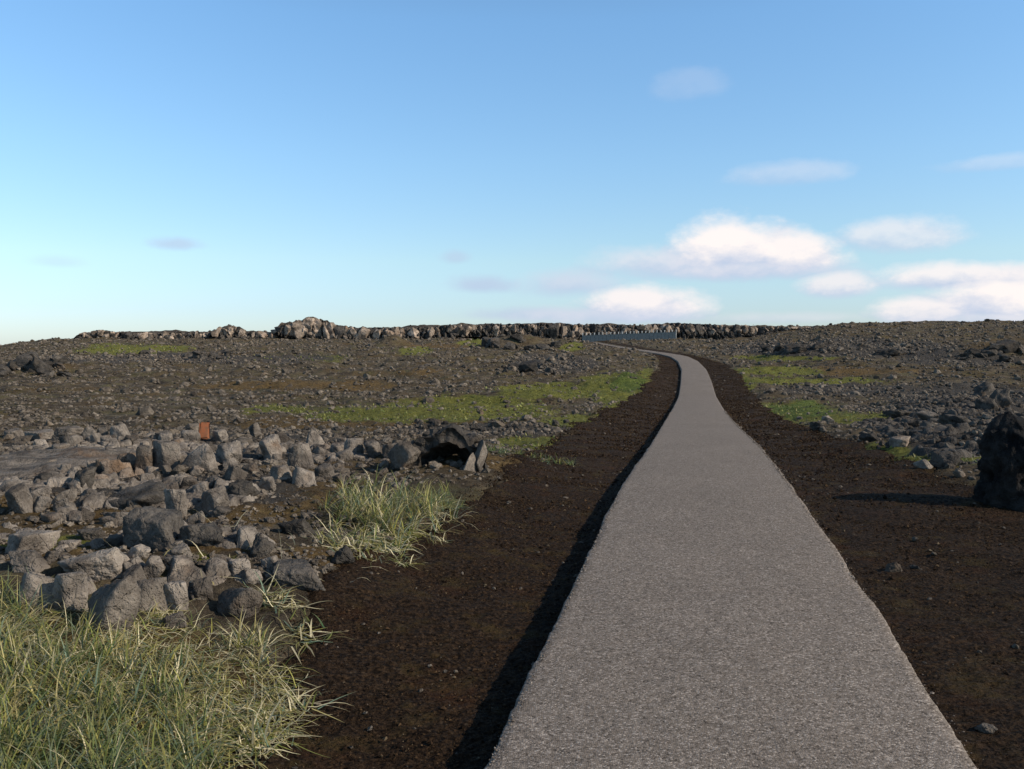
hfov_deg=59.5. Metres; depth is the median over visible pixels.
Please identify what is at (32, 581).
boulder
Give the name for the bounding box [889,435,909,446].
boulder
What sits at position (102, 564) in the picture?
boulder
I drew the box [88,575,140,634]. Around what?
boulder
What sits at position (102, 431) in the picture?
boulder
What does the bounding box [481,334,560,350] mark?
rock outcrop
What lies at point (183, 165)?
sky
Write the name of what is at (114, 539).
stone
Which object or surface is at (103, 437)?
stone
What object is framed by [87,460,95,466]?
stone
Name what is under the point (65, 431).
boulder
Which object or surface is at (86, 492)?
stone
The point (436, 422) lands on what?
stone
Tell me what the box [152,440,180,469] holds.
boulder
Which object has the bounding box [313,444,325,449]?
stone
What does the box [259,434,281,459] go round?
boulder
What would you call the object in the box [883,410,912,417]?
boulder
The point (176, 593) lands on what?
boulder
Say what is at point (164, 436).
stone
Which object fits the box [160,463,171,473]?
stone
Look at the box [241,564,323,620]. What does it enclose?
grass tussock
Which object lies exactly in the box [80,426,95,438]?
boulder
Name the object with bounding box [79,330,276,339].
basalt cliff
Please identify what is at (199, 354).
rock outcrop
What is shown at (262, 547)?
boulder
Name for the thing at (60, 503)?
stone
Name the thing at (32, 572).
stone
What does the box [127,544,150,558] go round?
stone
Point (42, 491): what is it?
boulder
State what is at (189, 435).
boulder
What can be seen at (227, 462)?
stone
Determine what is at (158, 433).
boulder
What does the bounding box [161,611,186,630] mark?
boulder
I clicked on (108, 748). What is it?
grass
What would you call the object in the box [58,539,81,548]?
stone
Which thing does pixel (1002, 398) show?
boulder
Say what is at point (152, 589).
boulder
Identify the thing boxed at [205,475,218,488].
boulder
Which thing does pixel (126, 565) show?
stone
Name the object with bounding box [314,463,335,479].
boulder
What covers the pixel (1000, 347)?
rock outcrop
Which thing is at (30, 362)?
rock outcrop
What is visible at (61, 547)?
stone
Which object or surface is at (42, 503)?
stone
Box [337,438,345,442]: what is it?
stone
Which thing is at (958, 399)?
stone
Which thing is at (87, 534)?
boulder
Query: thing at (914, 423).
stone
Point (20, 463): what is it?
lava slab
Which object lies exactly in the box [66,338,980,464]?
turf
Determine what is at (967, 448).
bedrock
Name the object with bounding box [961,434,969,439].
stone
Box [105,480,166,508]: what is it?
boulder
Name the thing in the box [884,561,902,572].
boulder
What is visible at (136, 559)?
stone
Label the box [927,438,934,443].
stone
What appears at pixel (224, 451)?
boulder
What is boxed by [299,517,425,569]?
grass tussock
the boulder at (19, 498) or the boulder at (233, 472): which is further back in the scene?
the boulder at (233, 472)
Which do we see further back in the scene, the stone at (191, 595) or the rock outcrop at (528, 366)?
the rock outcrop at (528, 366)
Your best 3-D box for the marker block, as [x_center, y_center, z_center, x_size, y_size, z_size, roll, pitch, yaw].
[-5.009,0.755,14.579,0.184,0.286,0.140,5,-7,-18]
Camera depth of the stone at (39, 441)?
13.33 m
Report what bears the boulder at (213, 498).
on the ground at (208, 608)
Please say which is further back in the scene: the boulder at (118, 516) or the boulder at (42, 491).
the boulder at (42, 491)
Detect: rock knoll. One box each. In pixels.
[73,330,114,338]
[211,324,245,337]
[270,317,351,339]
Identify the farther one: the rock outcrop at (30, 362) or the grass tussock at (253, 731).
the rock outcrop at (30, 362)
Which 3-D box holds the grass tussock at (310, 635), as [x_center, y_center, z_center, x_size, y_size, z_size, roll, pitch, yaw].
[-1.113,1.244,4.739,0.564,0.228,0.494,2,3,36]
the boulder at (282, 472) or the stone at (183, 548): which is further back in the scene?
the boulder at (282, 472)
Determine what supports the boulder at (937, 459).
on the soil verge at (973, 695)
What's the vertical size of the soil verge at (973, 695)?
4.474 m
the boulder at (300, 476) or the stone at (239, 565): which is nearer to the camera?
the stone at (239, 565)
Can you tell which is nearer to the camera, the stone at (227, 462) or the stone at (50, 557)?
the stone at (50, 557)
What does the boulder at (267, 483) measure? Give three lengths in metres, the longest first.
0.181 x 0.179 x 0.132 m
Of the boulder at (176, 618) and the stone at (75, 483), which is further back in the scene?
the stone at (75, 483)
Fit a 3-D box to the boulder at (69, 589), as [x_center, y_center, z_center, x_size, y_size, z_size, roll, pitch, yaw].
[-2.284,1.106,4.645,0.164,0.265,0.133,2,3,34]
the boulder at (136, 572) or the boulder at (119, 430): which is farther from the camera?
the boulder at (119, 430)
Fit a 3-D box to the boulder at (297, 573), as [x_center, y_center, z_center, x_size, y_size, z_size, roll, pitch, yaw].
[-1.294,1.169,5.484,0.339,0.142,0.338,2,2,-6]
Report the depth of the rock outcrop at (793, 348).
74.67 m
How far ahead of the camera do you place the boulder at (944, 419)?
19.48 m
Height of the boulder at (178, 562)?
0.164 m
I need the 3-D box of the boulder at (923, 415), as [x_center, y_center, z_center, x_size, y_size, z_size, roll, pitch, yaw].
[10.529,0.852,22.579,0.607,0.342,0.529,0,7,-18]
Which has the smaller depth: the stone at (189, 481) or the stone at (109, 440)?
the stone at (189, 481)
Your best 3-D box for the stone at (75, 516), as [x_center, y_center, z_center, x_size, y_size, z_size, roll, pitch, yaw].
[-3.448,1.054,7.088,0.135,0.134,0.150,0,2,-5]
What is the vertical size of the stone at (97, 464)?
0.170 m
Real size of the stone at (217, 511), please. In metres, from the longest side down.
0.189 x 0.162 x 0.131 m
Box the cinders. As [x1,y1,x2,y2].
[195,373,1023,768]
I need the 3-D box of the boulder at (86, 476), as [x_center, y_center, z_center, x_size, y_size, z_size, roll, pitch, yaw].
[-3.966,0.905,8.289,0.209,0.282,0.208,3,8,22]
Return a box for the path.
[484,342,976,768]
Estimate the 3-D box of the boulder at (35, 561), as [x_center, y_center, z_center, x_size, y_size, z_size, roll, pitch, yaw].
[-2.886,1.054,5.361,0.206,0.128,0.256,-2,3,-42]
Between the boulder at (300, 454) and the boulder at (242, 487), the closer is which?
the boulder at (242, 487)
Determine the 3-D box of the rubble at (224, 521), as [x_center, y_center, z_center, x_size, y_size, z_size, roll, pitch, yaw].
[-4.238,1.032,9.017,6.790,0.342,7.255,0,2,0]
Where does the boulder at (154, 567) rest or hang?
on the ground at (208, 608)
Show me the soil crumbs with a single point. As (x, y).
(736, 418)
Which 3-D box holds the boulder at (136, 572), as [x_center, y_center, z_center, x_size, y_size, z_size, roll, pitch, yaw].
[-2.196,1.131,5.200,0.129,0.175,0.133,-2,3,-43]
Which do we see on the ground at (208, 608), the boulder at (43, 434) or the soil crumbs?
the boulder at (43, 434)
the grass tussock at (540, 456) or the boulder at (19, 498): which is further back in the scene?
the grass tussock at (540, 456)
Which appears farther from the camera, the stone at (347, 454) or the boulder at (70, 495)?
the stone at (347, 454)
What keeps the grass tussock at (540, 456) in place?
on the soil verge at (422, 613)
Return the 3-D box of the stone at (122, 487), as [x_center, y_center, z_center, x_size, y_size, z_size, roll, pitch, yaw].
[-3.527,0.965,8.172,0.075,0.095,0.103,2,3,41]
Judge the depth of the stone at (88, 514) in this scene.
7.10 m
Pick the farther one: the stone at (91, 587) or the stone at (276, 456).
the stone at (276, 456)
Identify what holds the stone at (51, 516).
on the ground at (208, 608)
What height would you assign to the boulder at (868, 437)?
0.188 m
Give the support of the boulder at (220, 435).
on the ground at (208, 608)
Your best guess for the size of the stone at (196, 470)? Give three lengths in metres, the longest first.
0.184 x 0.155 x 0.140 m
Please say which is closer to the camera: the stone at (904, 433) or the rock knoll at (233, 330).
the stone at (904, 433)
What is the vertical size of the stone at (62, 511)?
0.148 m
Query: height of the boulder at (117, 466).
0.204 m
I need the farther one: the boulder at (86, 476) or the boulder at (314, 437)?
the boulder at (314, 437)
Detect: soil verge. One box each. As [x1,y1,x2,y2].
[199,340,680,768]
[596,340,1023,768]
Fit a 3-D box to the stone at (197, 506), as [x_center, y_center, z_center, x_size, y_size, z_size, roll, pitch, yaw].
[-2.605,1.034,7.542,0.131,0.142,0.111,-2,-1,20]
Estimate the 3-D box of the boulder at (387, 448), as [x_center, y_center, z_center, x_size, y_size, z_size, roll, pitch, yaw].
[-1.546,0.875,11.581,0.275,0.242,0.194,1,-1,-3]
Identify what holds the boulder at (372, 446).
on the ground at (208, 608)
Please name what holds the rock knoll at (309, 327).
on the ground at (208, 608)
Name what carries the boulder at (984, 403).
on the ground at (208, 608)
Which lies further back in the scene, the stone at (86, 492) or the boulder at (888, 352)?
the boulder at (888, 352)
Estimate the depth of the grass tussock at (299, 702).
3.94 m
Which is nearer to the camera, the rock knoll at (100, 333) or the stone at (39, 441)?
the stone at (39, 441)
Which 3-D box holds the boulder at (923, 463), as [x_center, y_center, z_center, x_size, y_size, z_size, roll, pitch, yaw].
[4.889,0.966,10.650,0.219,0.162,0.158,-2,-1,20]
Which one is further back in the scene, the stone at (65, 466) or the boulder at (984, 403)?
the boulder at (984, 403)
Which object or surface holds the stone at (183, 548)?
on the ground at (208, 608)
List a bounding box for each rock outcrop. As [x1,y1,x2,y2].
[0,352,71,376]
[138,349,232,359]
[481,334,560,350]
[502,360,555,374]
[760,342,836,353]
[958,339,1023,361]
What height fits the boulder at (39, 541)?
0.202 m
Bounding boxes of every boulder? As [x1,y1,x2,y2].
[4,428,23,436]
[5,482,33,513]
[5,530,61,553]
[8,550,50,572]
[16,572,54,610]
[24,429,53,440]
[30,485,49,499]
[33,472,52,479]
[51,426,83,440]
[51,488,76,503]
[52,571,87,612]
[57,547,129,581]
[74,466,96,488]
[76,527,106,540]
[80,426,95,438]
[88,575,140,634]
[90,538,105,548]
[97,427,108,435]
[99,459,126,473]
[102,512,128,525]
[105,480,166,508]
[110,424,130,437]
[121,563,146,581]
[122,506,184,551]
[135,444,152,469]
[137,577,170,611]
[143,555,165,577]
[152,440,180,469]
[155,430,172,440]
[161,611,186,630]
[163,489,186,516]
[164,580,188,611]
[170,555,193,571]
[177,522,223,545]
[181,430,200,440]
[181,443,217,471]
[185,511,204,523]
[188,576,212,599]
[202,485,229,512]
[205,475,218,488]
[213,429,227,441]
[216,440,241,463]
[217,587,262,617]
[223,465,247,480]
[228,479,260,496]
[241,463,259,472]
[249,422,261,436]
[250,533,274,557]
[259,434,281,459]
[259,476,275,490]
[270,465,291,479]
[273,559,325,590]
[274,430,287,442]
[277,518,314,534]
[287,443,314,469]
[292,466,315,486]
[306,429,324,444]
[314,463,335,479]
[330,442,343,452]
[330,545,354,564]
[344,438,363,453]
[363,439,381,456]
[382,443,396,457]
[809,422,826,430]
[858,432,878,441]
[872,349,900,356]
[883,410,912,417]
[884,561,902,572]
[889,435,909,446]
[909,565,919,568]
[913,459,932,469]
[916,410,938,419]
[929,451,960,467]
[937,414,970,425]
[952,470,965,477]
[973,381,994,396]
[974,397,998,410]
[974,723,997,733]
[989,388,1012,407]
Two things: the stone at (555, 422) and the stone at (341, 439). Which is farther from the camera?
the stone at (555, 422)
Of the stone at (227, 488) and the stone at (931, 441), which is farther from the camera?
the stone at (931, 441)
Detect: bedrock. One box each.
[0,437,388,589]
[851,396,1023,465]
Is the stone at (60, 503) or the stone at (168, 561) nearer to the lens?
the stone at (168, 561)
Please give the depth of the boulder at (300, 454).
10.78 m
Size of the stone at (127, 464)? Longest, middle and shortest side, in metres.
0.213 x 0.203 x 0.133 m
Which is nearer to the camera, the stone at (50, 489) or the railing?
the stone at (50, 489)
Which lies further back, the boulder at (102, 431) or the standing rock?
the boulder at (102, 431)
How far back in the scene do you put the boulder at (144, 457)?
9.99 m
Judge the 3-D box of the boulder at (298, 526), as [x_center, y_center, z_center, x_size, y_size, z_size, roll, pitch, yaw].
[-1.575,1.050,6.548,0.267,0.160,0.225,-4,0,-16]
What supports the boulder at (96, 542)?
on the ground at (208, 608)
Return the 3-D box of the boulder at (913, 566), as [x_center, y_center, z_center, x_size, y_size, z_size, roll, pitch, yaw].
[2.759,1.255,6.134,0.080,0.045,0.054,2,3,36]
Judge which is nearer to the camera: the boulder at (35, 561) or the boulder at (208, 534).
the boulder at (35, 561)
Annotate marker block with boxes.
[198,422,209,439]
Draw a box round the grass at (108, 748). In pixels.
[0,511,387,768]
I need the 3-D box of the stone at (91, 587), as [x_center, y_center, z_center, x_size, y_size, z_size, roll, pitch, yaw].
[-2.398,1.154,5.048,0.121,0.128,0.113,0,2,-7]
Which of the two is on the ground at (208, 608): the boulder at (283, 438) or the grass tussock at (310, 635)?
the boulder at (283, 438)
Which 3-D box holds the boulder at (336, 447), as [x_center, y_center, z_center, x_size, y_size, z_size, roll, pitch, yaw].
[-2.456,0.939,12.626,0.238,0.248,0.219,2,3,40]
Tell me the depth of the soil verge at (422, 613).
5.18 m
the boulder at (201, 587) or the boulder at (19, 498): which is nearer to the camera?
the boulder at (201, 587)
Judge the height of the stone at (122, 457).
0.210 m
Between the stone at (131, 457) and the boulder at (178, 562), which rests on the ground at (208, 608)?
the stone at (131, 457)
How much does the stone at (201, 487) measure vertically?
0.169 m
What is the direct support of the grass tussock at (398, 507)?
on the soil verge at (422, 613)
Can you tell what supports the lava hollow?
on the ground at (208, 608)
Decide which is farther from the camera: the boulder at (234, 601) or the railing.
the railing
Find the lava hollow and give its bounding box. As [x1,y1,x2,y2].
[388,423,488,471]
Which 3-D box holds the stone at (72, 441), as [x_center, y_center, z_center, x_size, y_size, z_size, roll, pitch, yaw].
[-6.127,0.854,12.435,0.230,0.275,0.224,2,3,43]
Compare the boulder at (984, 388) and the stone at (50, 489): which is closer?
the stone at (50, 489)
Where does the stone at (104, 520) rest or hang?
on the ground at (208, 608)
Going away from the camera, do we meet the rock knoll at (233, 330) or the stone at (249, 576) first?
the stone at (249, 576)
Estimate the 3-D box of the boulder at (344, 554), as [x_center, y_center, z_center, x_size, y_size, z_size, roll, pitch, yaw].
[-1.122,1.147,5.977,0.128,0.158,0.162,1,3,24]
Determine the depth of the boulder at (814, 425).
18.54 m
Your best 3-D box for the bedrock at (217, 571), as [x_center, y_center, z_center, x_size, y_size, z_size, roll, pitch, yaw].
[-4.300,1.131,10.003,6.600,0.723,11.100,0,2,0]
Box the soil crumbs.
[168,354,1023,768]
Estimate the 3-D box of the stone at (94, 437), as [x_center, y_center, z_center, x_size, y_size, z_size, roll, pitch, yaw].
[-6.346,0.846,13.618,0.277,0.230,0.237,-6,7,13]
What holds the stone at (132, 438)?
on the ground at (208, 608)
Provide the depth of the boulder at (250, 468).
9.75 m
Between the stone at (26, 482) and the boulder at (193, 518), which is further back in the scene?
the stone at (26, 482)
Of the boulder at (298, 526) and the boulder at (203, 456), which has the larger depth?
the boulder at (203, 456)
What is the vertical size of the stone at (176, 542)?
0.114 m
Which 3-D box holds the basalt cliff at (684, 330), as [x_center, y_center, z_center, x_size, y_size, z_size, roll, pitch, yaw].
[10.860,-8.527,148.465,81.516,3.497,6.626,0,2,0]
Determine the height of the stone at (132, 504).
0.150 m
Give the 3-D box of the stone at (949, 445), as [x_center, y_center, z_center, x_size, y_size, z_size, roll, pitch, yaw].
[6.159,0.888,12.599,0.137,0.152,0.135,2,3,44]
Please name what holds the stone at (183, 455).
on the ground at (208, 608)
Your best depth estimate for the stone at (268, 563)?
5.59 m
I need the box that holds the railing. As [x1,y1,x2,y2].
[582,330,676,341]
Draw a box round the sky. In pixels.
[0,0,1023,344]
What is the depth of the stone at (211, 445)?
13.05 m
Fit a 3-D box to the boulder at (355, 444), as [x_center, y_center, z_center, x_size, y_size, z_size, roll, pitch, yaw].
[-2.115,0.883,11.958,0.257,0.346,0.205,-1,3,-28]
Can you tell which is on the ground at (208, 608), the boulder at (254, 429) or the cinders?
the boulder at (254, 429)
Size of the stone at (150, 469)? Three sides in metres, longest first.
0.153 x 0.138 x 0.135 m
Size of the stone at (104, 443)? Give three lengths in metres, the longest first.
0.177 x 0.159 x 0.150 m
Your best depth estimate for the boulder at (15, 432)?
15.21 m
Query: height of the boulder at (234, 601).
0.220 m
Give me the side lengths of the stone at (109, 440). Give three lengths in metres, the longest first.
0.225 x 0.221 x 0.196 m
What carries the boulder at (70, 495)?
on the ground at (208, 608)
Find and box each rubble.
[0,319,1023,484]
[0,446,409,580]
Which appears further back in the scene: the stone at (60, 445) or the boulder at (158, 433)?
the boulder at (158, 433)
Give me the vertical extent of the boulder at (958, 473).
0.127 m
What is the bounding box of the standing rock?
[972,411,1023,512]
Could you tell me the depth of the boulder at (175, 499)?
7.20 m
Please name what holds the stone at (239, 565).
on the ground at (208, 608)
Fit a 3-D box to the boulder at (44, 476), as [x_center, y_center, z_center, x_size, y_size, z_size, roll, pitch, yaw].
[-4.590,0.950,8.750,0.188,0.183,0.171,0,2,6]
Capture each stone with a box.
[11,478,30,484]
[29,571,44,575]
[33,439,47,444]
[33,496,51,512]
[35,486,51,493]
[41,512,59,521]
[44,550,60,563]
[51,443,69,448]
[53,498,68,510]
[54,544,68,551]
[55,506,70,520]
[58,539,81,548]
[59,436,77,446]
[59,464,70,469]
[64,502,77,509]
[66,509,82,522]
[68,477,87,492]
[78,506,95,521]
[81,488,96,496]
[86,433,101,442]
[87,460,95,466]
[87,576,96,593]
[95,458,108,468]
[98,516,117,524]
[100,435,111,440]
[100,441,108,446]
[104,438,116,442]
[105,534,123,546]
[117,452,133,462]
[119,485,130,490]
[122,462,132,470]
[123,435,136,442]
[123,561,143,570]
[126,453,135,466]
[126,500,141,509]
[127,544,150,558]
[127,556,144,565]
[145,466,158,472]
[158,432,170,440]
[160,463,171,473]
[164,555,173,569]
[169,542,192,555]
[170,539,185,546]
[179,476,197,488]
[181,452,186,461]
[188,465,203,474]
[188,590,206,600]
[192,481,209,492]
[194,501,202,510]
[206,441,215,451]
[211,506,231,517]
[217,485,228,494]
[222,457,237,467]
[229,558,250,575]
[241,568,262,584]
[261,555,277,571]
[269,454,282,459]
[312,454,323,463]
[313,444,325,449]
[313,446,330,455]
[336,448,353,459]
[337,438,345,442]
[433,420,440,425]
[552,420,558,425]
[879,440,884,446]
[898,430,908,435]
[907,420,919,426]
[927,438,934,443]
[944,442,954,448]
[952,397,962,402]
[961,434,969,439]
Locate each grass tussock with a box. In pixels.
[195,694,302,768]
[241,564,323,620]
[245,683,353,725]
[260,600,347,662]
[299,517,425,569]
[301,463,475,558]
[487,443,581,466]
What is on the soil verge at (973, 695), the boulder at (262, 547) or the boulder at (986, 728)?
the boulder at (986, 728)
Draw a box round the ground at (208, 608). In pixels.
[0,320,1023,768]
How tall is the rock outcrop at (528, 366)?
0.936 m
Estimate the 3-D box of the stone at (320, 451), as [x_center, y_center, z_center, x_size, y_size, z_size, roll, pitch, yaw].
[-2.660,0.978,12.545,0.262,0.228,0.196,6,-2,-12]
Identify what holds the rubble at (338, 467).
on the ground at (208, 608)
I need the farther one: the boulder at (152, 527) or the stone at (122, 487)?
the stone at (122, 487)
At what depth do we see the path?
4.52 m
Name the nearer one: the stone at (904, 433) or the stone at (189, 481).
the stone at (189, 481)
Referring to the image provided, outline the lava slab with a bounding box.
[0,446,135,477]
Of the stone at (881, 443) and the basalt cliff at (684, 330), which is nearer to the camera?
the stone at (881, 443)
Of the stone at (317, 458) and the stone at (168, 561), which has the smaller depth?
the stone at (168, 561)
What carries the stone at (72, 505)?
on the ground at (208, 608)
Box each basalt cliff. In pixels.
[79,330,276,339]
[334,322,817,339]
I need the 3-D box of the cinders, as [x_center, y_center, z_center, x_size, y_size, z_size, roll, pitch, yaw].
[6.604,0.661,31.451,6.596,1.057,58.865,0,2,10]
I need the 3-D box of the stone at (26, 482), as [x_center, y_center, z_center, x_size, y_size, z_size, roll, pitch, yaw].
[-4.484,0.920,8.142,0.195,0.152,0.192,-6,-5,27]

